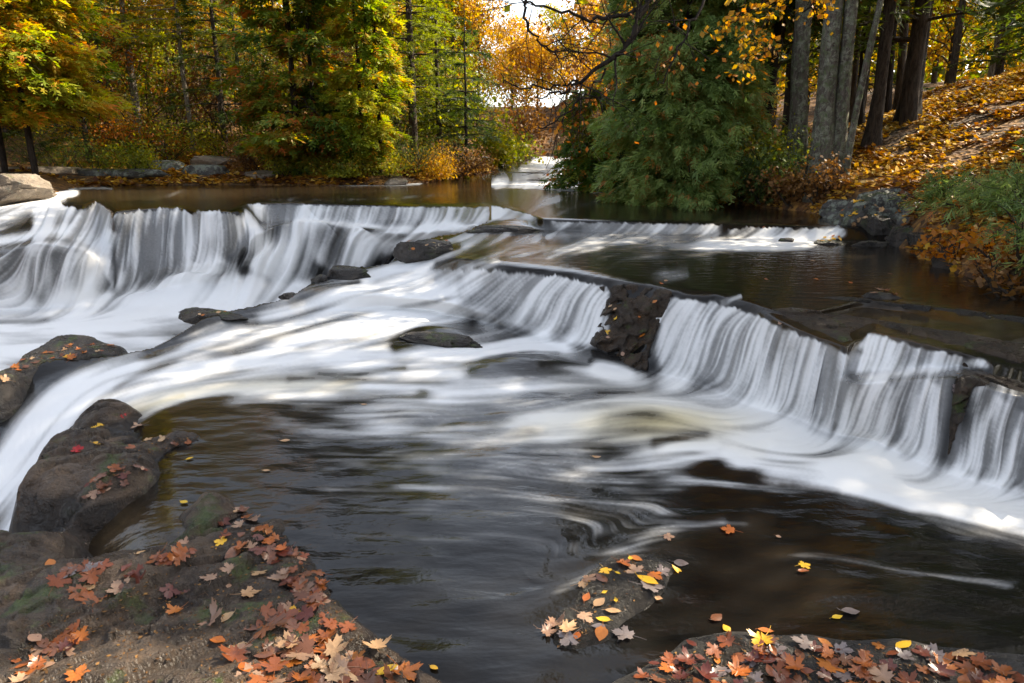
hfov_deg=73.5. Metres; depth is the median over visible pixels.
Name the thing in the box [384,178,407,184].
bank rock
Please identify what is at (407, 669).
maple leaf
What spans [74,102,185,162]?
bush
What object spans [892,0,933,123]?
bank tree
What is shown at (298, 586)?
maple leaf
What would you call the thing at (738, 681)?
maple leaf
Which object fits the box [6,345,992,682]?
forest debris
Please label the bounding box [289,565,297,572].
maple leaf
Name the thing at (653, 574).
maple leaf
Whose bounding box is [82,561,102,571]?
maple leaf
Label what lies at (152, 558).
maple leaf
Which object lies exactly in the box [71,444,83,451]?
maple leaf
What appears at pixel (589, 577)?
maple leaf
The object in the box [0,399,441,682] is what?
rock slab
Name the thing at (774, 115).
forest maple
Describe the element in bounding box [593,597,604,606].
heart leaf
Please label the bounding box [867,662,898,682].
maple leaf
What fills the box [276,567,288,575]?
maple leaf
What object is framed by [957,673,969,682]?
oval leaf
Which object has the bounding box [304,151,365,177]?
bush
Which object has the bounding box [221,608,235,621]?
oval leaf
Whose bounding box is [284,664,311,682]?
maple leaf
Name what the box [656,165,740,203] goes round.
bank shrub
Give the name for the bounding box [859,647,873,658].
maple leaf
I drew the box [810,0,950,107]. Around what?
forest fir
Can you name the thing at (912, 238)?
bank rock
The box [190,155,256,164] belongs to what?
bank rock
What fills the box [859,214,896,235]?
bank rock
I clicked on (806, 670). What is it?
oval leaf
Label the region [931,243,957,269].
bank rock
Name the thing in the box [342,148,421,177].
bush
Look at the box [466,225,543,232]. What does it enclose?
weir rock
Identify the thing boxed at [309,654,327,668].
maple leaf
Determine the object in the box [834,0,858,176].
bank tree
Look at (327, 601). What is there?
oval leaf
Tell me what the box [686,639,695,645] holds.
oval leaf
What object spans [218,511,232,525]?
maple leaf
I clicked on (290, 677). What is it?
maple leaf
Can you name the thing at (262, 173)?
bank rock
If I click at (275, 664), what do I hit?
maple leaf
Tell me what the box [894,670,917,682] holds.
maple leaf
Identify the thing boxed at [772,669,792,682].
maple leaf
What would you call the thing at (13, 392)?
rock
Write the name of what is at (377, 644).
maple leaf
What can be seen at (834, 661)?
maple leaf
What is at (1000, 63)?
forest fir
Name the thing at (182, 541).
maple leaf
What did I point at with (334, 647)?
maple leaf
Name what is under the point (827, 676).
maple leaf
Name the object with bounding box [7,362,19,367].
maple leaf
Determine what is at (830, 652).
maple leaf
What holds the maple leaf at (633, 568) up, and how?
on the submerged rock at (626, 605)
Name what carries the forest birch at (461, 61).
on the ground
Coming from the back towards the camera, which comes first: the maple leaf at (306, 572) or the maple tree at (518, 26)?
the maple tree at (518, 26)
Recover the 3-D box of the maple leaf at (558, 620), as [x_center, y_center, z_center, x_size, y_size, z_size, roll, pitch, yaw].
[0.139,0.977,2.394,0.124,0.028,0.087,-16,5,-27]
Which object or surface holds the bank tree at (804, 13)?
on the ground
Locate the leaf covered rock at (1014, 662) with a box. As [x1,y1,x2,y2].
[612,632,1023,682]
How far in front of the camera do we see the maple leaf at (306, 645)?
2.22 m
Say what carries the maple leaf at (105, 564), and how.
on the rock slab at (59, 519)
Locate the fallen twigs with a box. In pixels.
[848,72,1023,214]
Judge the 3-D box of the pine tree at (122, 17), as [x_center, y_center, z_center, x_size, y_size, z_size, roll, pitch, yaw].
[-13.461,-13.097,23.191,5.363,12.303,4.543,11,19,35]
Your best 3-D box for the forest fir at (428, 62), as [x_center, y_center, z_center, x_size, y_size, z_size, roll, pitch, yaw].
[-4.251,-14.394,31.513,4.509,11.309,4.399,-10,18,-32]
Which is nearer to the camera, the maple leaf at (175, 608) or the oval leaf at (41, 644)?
the oval leaf at (41, 644)
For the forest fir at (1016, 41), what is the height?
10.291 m
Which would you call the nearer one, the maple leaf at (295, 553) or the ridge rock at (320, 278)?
the maple leaf at (295, 553)
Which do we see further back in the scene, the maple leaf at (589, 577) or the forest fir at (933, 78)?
the forest fir at (933, 78)
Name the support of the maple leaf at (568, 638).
on the submerged rock at (626, 605)
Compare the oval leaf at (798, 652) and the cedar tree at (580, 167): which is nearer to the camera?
the oval leaf at (798, 652)
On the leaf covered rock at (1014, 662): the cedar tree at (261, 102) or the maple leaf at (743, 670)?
the maple leaf at (743, 670)
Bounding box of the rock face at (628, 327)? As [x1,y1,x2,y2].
[590,284,671,370]
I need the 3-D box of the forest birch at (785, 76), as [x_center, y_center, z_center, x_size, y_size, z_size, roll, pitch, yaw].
[9.779,-13.248,27.266,6.801,9.878,8.697,3,16,12]
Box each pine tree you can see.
[68,0,185,135]
[114,0,227,149]
[322,0,451,152]
[344,0,469,162]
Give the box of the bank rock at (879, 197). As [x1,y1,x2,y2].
[856,188,910,214]
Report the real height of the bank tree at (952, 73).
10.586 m
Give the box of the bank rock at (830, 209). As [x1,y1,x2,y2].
[819,199,852,218]
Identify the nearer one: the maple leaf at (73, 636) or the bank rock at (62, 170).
the maple leaf at (73, 636)
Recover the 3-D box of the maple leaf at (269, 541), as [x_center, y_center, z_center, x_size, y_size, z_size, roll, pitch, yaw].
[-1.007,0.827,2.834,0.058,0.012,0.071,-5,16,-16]
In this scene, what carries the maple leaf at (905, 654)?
on the leaf covered rock at (1014, 662)
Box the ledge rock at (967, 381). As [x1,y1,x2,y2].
[948,363,1023,453]
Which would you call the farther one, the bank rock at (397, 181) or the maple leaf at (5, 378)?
the bank rock at (397, 181)
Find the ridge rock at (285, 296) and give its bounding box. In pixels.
[278,292,295,299]
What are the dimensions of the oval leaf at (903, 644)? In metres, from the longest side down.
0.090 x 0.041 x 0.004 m
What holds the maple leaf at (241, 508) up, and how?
on the rock slab at (59, 519)
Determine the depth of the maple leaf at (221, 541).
2.86 m
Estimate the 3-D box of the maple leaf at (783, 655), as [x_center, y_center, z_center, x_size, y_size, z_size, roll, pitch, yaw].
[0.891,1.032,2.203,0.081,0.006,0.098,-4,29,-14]
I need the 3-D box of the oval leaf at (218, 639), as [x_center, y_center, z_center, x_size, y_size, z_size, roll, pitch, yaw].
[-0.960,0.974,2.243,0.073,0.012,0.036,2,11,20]
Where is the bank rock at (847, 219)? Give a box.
[831,201,891,225]
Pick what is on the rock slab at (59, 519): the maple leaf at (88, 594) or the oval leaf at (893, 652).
the maple leaf at (88, 594)
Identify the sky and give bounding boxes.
[143,0,1004,106]
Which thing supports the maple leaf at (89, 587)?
on the rock slab at (59, 519)
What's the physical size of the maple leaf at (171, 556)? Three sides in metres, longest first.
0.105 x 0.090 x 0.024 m
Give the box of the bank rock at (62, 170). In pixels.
[0,166,83,175]
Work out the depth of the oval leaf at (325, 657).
2.20 m
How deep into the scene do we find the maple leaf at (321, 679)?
2.08 m
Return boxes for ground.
[0,73,1023,299]
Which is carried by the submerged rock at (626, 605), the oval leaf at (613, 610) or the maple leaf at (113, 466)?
the oval leaf at (613, 610)
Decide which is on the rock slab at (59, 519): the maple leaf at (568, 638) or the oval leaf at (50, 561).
the oval leaf at (50, 561)
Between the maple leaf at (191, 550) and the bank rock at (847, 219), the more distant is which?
the bank rock at (847, 219)
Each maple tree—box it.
[38,0,168,134]
[114,0,303,136]
[143,1,206,118]
[260,0,371,63]
[395,0,513,154]
[431,0,526,156]
[467,15,558,122]
[489,10,561,106]
[515,17,577,110]
[526,2,607,98]
[540,0,608,97]
[546,0,635,157]
[696,0,908,147]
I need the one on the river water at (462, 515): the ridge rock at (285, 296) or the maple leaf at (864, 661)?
the ridge rock at (285, 296)
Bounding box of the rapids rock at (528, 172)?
[508,172,544,173]
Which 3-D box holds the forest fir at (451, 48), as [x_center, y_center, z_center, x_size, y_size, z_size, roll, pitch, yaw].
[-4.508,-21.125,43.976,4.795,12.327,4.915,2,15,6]
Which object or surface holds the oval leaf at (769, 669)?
on the leaf covered rock at (1014, 662)
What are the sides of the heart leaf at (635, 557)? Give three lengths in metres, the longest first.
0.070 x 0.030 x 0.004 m
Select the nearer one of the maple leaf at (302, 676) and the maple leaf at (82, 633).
the maple leaf at (302, 676)
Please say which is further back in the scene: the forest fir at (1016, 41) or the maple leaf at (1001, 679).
the forest fir at (1016, 41)
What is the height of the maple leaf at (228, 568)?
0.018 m
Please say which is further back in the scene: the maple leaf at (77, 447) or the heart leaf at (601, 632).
the maple leaf at (77, 447)
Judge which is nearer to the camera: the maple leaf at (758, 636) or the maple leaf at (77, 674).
the maple leaf at (77, 674)
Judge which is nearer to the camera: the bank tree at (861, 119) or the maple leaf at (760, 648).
the maple leaf at (760, 648)
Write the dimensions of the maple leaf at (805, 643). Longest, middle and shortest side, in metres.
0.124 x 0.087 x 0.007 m
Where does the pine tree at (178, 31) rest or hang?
on the ground
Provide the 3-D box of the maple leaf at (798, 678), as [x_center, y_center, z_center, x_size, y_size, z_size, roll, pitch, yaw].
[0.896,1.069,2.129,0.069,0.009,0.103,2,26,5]
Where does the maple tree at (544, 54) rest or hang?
on the ground
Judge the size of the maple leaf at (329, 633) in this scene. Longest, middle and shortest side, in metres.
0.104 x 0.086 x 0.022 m
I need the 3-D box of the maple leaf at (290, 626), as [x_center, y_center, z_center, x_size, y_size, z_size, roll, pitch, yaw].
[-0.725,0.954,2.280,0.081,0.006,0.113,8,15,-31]
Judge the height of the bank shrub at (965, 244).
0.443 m
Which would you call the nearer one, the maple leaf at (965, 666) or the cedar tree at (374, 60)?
the maple leaf at (965, 666)
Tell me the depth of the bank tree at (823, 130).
10.05 m
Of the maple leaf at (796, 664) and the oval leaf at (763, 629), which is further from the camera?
the oval leaf at (763, 629)
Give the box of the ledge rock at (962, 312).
[820,296,1023,323]
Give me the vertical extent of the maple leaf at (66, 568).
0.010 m
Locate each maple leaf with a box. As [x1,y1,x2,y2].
[0,374,11,381]
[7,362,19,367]
[8,666,38,682]
[9,658,21,662]
[15,664,46,674]
[27,650,51,668]
[29,639,50,656]
[40,642,64,656]
[46,571,72,593]
[48,623,75,643]
[57,636,79,651]
[59,563,80,578]
[60,562,87,574]
[64,664,90,681]
[66,582,86,598]
[67,353,76,358]
[67,625,87,641]
[69,631,88,643]
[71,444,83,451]
[71,559,93,573]
[74,590,99,612]
[78,562,104,583]
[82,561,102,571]
[83,584,95,589]
[86,489,99,499]
[89,558,113,569]
[91,480,104,488]
[93,472,106,480]
[105,576,130,596]
[107,458,120,471]
[118,473,128,478]
[119,479,128,485]
[126,444,134,448]
[129,563,145,583]
[131,422,147,427]
[147,545,165,563]
[154,553,171,564]
[158,435,165,441]
[159,554,173,563]
[159,578,181,598]
[166,601,188,613]
[167,546,193,565]
[172,542,189,560]
[178,536,188,543]
[187,547,198,553]
[198,598,222,626]
[199,573,216,584]
[214,536,226,545]
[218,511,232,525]
[218,640,252,661]
[219,528,230,537]
[220,562,238,573]
[231,519,243,527]
[233,540,247,550]
[234,662,263,682]
[238,635,255,653]
[239,505,248,511]
[240,586,258,597]
[243,540,256,550]
[243,610,279,630]
[247,514,260,520]
[247,662,276,682]
[248,541,266,554]
[251,570,266,575]
[252,524,268,531]
[252,601,276,620]
[253,615,278,638]
[258,649,278,660]
[259,637,273,650]
[259,655,289,679]
[260,612,287,629]
[261,546,276,563]
[262,537,275,544]
[262,543,275,549]
[263,525,272,533]
[267,570,284,579]
[268,532,279,539]
[268,675,285,682]
[270,640,279,656]
[272,602,287,616]
[272,636,285,650]
[274,608,298,620]
[275,542,286,550]
[275,647,299,658]
[276,542,295,555]
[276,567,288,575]
[276,630,310,647]
[278,601,290,612]
[279,575,297,585]
[280,658,302,666]
[281,618,300,639]
[284,632,301,649]
[284,650,314,660]
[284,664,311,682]
[285,670,296,680]
[286,571,309,587]
[288,546,299,555]
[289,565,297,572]
[291,633,326,653]
[292,575,307,590]
[293,577,313,592]
[293,586,313,604]
[293,620,309,633]
[295,605,323,621]
[298,570,314,576]
[300,551,309,558]
[304,659,318,672]
[305,596,327,605]
[305,670,320,682]
[306,591,324,610]
[307,591,323,602]
[309,633,322,641]
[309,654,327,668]
[311,569,331,575]
[313,634,349,658]
[313,640,330,657]
[315,577,329,584]
[315,579,326,590]
[316,675,330,682]
[317,610,341,624]
[317,628,336,644]
[320,656,345,681]
[322,617,337,632]
[329,652,350,680]
[338,616,357,632]
[340,650,369,664]
[342,646,371,681]
[342,671,357,682]
[352,649,365,664]
[352,657,380,682]
[363,635,391,652]
[383,662,397,682]
[387,655,423,680]
[534,623,557,636]
[536,611,564,628]
[552,618,578,631]
[557,627,582,645]
[571,608,593,622]
[572,580,587,587]
[581,573,596,583]
[599,563,611,573]
[611,556,630,566]
[612,625,645,639]
[626,563,643,572]
[630,579,663,592]
[634,667,657,677]
[642,569,662,579]
[646,674,665,682]
[656,564,669,575]
[658,659,684,671]
[658,661,674,677]
[661,651,679,672]
[663,533,674,540]
[670,666,691,679]
[676,646,705,664]
[693,659,718,681]
[706,642,724,658]
[710,668,725,679]
[710,679,726,682]
[712,662,732,674]
[717,630,740,647]
[721,524,742,533]
[722,655,751,675]
[731,652,749,667]
[733,679,743,682]
[739,670,762,682]
[740,654,771,667]
[744,643,766,661]
[747,626,772,645]
[752,639,768,654]
[765,643,780,655]
[769,634,782,643]
[770,659,790,678]
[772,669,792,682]
[773,642,787,654]
[775,650,796,675]
[784,652,807,675]
[790,634,827,653]
[792,673,808,682]
[796,561,810,568]
[810,640,823,651]
[816,658,844,672]
[816,667,838,682]
[819,643,838,657]
[823,656,841,667]
[832,641,854,655]
[832,667,861,681]
[836,653,854,665]
[848,658,869,678]
[850,649,885,666]
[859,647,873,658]
[863,668,875,682]
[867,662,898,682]
[870,642,886,648]
[878,658,897,670]
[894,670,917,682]
[895,647,915,660]
[912,645,939,656]
[915,664,932,676]
[918,645,935,662]
[923,642,958,663]
[927,652,956,677]
[933,651,956,670]
[952,648,975,657]
[952,660,980,674]
[954,652,991,670]
[957,651,966,661]
[966,670,983,682]
[969,668,994,682]
[982,678,997,682]
[991,659,1017,675]
[994,675,1014,682]
[1015,672,1023,682]
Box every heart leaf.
[582,592,589,600]
[591,623,608,627]
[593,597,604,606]
[595,620,607,640]
[631,555,641,560]
[670,559,688,565]
[672,565,681,572]
[723,624,730,630]
[832,614,842,618]
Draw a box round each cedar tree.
[0,0,138,174]
[209,0,382,175]
[315,0,415,172]
[538,87,638,192]
[586,0,788,211]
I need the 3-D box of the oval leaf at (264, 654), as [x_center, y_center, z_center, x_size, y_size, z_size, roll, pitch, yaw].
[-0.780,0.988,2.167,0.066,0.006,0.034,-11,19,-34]
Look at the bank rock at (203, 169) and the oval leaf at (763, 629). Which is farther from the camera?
the bank rock at (203, 169)
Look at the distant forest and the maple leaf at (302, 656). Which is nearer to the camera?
the maple leaf at (302, 656)
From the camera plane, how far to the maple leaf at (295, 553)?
2.78 m
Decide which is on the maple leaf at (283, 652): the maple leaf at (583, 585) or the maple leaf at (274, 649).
the maple leaf at (274, 649)
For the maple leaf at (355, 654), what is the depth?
2.22 m
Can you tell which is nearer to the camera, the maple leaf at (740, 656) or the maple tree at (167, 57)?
the maple leaf at (740, 656)
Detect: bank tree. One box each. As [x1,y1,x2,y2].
[456,0,838,183]
[781,34,792,143]
[800,0,843,201]
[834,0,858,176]
[839,0,883,176]
[849,4,862,121]
[856,3,870,126]
[860,0,896,148]
[884,1,899,112]
[891,0,909,110]
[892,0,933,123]
[947,0,966,83]
[987,13,1002,77]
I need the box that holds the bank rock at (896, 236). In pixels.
[884,225,912,246]
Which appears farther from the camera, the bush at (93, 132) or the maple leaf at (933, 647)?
the bush at (93, 132)
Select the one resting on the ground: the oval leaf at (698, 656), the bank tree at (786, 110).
the bank tree at (786, 110)
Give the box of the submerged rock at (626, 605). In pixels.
[553,554,674,648]
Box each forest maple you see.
[101,0,202,95]
[204,0,293,91]
[324,0,439,128]
[590,3,632,117]
[746,27,877,129]
[855,0,1023,83]
[930,4,1023,66]
[982,41,1023,69]
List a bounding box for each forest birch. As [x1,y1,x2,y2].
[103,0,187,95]
[196,1,301,88]
[401,0,516,133]
[504,0,881,144]
[581,0,982,74]
[757,4,823,103]
[854,0,1023,78]
[871,3,993,66]
[945,2,1022,60]
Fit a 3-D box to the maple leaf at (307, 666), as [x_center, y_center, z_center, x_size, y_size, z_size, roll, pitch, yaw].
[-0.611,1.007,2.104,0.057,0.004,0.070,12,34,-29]
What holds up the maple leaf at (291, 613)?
on the rock slab at (59, 519)
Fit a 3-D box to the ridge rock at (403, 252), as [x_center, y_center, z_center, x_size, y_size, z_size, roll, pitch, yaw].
[-0.994,-1.026,7.876,0.835,0.280,0.397,4,16,14]
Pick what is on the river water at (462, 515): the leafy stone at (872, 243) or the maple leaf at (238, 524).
the leafy stone at (872, 243)
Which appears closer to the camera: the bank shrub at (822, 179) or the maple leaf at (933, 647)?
the maple leaf at (933, 647)
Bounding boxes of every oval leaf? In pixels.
[9,660,31,668]
[27,631,41,640]
[36,636,48,647]
[41,661,55,669]
[45,559,55,564]
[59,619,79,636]
[65,647,74,655]
[121,563,131,571]
[210,636,224,642]
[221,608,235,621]
[225,544,245,557]
[238,662,251,671]
[250,534,264,540]
[252,663,261,670]
[254,651,276,657]
[256,619,262,627]
[316,599,330,602]
[319,655,328,661]
[337,675,351,682]
[351,657,375,668]
[376,664,397,674]
[573,630,580,638]
[596,573,607,581]
[596,616,612,620]
[602,608,619,612]
[635,572,657,583]
[646,661,658,664]
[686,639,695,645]
[691,675,702,682]
[695,654,705,659]
[710,614,721,620]
[714,657,720,663]
[757,627,772,631]
[763,654,776,662]
[766,662,774,676]
[769,644,778,656]
[795,647,804,660]
[800,667,812,673]
[817,637,832,646]
[839,607,859,613]
[885,650,898,655]
[895,640,910,647]
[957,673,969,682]
[1011,674,1020,682]
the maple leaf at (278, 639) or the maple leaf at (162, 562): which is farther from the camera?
the maple leaf at (162, 562)
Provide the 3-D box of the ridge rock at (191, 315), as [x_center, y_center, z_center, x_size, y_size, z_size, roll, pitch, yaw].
[-2.849,-0.223,6.516,0.834,0.145,0.303,6,16,19]
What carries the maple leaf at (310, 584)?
on the rock slab at (59, 519)
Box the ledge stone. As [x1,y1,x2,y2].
[862,291,901,298]
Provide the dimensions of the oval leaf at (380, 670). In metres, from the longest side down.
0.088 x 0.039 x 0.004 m
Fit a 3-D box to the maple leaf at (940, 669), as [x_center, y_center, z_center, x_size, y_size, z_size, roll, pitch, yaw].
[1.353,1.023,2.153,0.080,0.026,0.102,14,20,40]
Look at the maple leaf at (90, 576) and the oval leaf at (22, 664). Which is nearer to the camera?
the oval leaf at (22, 664)
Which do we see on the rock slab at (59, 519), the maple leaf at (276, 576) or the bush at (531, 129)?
the maple leaf at (276, 576)
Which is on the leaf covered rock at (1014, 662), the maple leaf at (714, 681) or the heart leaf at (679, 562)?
the maple leaf at (714, 681)
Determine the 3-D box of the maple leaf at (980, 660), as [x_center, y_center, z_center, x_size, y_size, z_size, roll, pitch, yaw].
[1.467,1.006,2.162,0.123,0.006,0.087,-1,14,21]
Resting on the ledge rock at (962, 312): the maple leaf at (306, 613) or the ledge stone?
the ledge stone
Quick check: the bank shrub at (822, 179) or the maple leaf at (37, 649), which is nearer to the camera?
the maple leaf at (37, 649)
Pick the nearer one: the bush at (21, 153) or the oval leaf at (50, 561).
the oval leaf at (50, 561)
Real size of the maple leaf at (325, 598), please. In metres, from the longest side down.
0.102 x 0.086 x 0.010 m
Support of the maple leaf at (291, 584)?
on the rock slab at (59, 519)
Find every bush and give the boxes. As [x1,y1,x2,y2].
[0,40,145,136]
[3,97,104,168]
[11,96,145,162]
[14,119,129,168]
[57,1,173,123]
[72,0,244,130]
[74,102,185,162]
[90,17,192,98]
[90,133,163,171]
[100,91,224,160]
[109,8,266,126]
[115,15,242,103]
[121,0,260,138]
[157,0,349,140]
[172,4,297,102]
[181,109,259,160]
[214,45,403,147]
[217,129,288,172]
[224,31,372,130]
[228,9,432,132]
[256,142,316,176]
[263,48,389,117]
[272,146,340,176]
[301,51,470,154]
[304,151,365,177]
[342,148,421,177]
[351,52,449,145]
[372,42,505,154]
[383,126,452,174]
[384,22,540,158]
[398,140,467,179]
[415,135,499,177]
[461,106,544,166]
[472,93,559,150]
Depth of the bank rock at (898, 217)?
8.07 m
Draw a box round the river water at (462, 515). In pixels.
[0,157,1023,682]
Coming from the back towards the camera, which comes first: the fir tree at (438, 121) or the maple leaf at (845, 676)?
the fir tree at (438, 121)
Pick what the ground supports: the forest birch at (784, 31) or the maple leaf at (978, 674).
the forest birch at (784, 31)
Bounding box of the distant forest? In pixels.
[91,0,1023,117]
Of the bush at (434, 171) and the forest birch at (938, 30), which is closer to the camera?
the bush at (434, 171)
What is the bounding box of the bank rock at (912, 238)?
[906,232,932,254]
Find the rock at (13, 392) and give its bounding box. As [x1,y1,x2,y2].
[0,334,127,422]
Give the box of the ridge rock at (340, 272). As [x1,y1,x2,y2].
[327,265,370,279]
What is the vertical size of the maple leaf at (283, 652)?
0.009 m
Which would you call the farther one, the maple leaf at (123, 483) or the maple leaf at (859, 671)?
the maple leaf at (123, 483)
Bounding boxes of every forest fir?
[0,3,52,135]
[169,3,240,75]
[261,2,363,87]
[397,0,469,146]
[417,3,474,97]
[581,4,631,88]
[758,0,1023,125]
[779,27,818,112]
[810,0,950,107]
[894,0,985,83]
[925,1,1023,75]
[930,0,1023,51]
[954,0,1023,65]
[1008,21,1023,51]
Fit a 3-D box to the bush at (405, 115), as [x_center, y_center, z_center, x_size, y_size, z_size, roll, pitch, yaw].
[-4.196,-8.512,24.413,5.602,3.980,6.673,6,17,21]
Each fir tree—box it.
[2,0,144,163]
[152,0,291,153]
[393,0,488,156]
[424,9,502,170]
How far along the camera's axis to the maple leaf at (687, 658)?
2.21 m
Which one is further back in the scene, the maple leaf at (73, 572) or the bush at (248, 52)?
the bush at (248, 52)
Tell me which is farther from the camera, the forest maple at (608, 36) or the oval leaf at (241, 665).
the forest maple at (608, 36)
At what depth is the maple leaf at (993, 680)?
2.06 m
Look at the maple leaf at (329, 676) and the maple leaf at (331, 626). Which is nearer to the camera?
the maple leaf at (329, 676)
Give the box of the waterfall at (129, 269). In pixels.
[0,173,490,370]
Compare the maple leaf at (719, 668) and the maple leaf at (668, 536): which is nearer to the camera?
the maple leaf at (719, 668)
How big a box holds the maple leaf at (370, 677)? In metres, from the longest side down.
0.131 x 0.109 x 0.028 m
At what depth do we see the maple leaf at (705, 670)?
2.16 m
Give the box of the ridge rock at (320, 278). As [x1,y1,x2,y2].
[310,274,326,282]
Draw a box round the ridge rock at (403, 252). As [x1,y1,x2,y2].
[393,239,452,262]
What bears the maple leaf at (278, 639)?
on the rock slab at (59, 519)
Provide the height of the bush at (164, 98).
4.445 m
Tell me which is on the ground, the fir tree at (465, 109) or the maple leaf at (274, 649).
the fir tree at (465, 109)
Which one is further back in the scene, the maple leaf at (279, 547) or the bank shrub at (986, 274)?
the bank shrub at (986, 274)
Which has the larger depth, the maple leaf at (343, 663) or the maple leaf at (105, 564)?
the maple leaf at (105, 564)
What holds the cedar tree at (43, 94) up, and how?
on the ground
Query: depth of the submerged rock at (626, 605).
2.53 m
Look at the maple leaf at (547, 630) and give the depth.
2.36 m
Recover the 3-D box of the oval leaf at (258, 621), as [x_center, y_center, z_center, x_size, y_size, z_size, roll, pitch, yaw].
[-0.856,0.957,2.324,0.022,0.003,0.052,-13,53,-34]
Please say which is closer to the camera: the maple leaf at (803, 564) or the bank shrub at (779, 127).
the maple leaf at (803, 564)
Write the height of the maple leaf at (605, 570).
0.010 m
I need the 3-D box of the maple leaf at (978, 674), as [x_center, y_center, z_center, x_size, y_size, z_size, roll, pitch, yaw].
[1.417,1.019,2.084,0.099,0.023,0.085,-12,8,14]
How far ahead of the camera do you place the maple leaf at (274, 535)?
2.90 m
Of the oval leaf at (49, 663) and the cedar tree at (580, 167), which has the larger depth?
the cedar tree at (580, 167)
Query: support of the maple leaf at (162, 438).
on the rock slab at (59, 519)
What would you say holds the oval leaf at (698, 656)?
on the leaf covered rock at (1014, 662)
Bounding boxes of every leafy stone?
[778,238,793,241]
[814,239,847,244]
[852,240,888,246]
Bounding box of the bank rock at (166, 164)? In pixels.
[149,160,184,170]
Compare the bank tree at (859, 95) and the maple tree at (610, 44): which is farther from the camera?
the maple tree at (610, 44)
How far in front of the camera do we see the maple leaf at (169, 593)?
2.52 m
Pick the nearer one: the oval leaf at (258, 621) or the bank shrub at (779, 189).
the oval leaf at (258, 621)
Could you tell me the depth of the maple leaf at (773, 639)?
2.29 m
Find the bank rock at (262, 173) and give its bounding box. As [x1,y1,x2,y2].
[245,170,278,178]
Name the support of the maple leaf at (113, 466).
on the rock slab at (59, 519)
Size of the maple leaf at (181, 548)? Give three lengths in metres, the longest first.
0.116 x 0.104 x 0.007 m
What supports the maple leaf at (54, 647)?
on the rock slab at (59, 519)
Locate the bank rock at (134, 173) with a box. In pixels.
[77,168,171,178]
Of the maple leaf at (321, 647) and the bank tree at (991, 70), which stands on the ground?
the bank tree at (991, 70)
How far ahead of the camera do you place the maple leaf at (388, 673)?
2.10 m
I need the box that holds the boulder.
[0,173,57,205]
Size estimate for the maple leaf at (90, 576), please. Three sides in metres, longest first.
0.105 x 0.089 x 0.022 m
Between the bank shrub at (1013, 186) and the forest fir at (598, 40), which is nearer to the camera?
the bank shrub at (1013, 186)
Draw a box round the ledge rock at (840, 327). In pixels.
[772,307,1023,362]
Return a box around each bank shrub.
[640,121,808,202]
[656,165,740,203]
[672,113,810,178]
[695,186,741,203]
[701,118,810,204]
[712,119,816,185]
[740,161,819,206]
[774,146,865,204]
[886,165,986,211]
[905,165,1022,221]
[912,225,978,265]
[931,221,1023,268]
[942,150,1023,276]
[944,239,1023,299]
[959,156,1023,220]
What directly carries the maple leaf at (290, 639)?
on the maple leaf at (302, 656)
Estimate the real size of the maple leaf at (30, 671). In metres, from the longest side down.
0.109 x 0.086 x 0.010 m
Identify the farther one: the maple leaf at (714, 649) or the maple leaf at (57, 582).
the maple leaf at (57, 582)
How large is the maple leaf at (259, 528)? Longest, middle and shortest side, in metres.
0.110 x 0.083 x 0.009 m
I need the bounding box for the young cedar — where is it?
[1011,131,1023,154]
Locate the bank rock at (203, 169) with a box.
[181,164,229,175]
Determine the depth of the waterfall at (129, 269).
10.76 m
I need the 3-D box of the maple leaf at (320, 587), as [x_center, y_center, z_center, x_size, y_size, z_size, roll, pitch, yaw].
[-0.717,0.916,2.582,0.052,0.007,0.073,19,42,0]
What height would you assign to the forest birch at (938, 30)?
10.766 m
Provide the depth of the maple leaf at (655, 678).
2.10 m
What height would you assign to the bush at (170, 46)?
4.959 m
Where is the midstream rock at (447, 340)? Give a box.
[399,331,481,347]
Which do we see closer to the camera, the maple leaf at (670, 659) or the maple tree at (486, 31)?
the maple leaf at (670, 659)
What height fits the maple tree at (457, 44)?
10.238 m
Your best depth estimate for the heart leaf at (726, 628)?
2.38 m
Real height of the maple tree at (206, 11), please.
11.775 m
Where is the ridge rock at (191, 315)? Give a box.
[178,307,247,324]
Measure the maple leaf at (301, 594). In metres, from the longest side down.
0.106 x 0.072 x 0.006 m
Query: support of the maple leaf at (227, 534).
on the rock slab at (59, 519)
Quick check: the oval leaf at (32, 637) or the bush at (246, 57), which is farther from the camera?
the bush at (246, 57)
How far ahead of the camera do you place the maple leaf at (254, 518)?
3.08 m
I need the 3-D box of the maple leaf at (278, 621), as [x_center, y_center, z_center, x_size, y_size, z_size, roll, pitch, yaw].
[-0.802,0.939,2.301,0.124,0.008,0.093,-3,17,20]
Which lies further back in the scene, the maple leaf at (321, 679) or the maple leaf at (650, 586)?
the maple leaf at (650, 586)
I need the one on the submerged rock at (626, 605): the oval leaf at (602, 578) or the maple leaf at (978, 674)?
the oval leaf at (602, 578)
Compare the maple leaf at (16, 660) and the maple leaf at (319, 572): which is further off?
the maple leaf at (319, 572)
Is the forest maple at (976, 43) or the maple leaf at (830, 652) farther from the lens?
the forest maple at (976, 43)
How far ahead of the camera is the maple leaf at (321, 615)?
2.34 m
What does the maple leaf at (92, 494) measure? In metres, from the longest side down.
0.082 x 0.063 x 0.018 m
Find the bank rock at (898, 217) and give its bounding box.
[888,202,919,225]
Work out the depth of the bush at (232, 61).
21.62 m

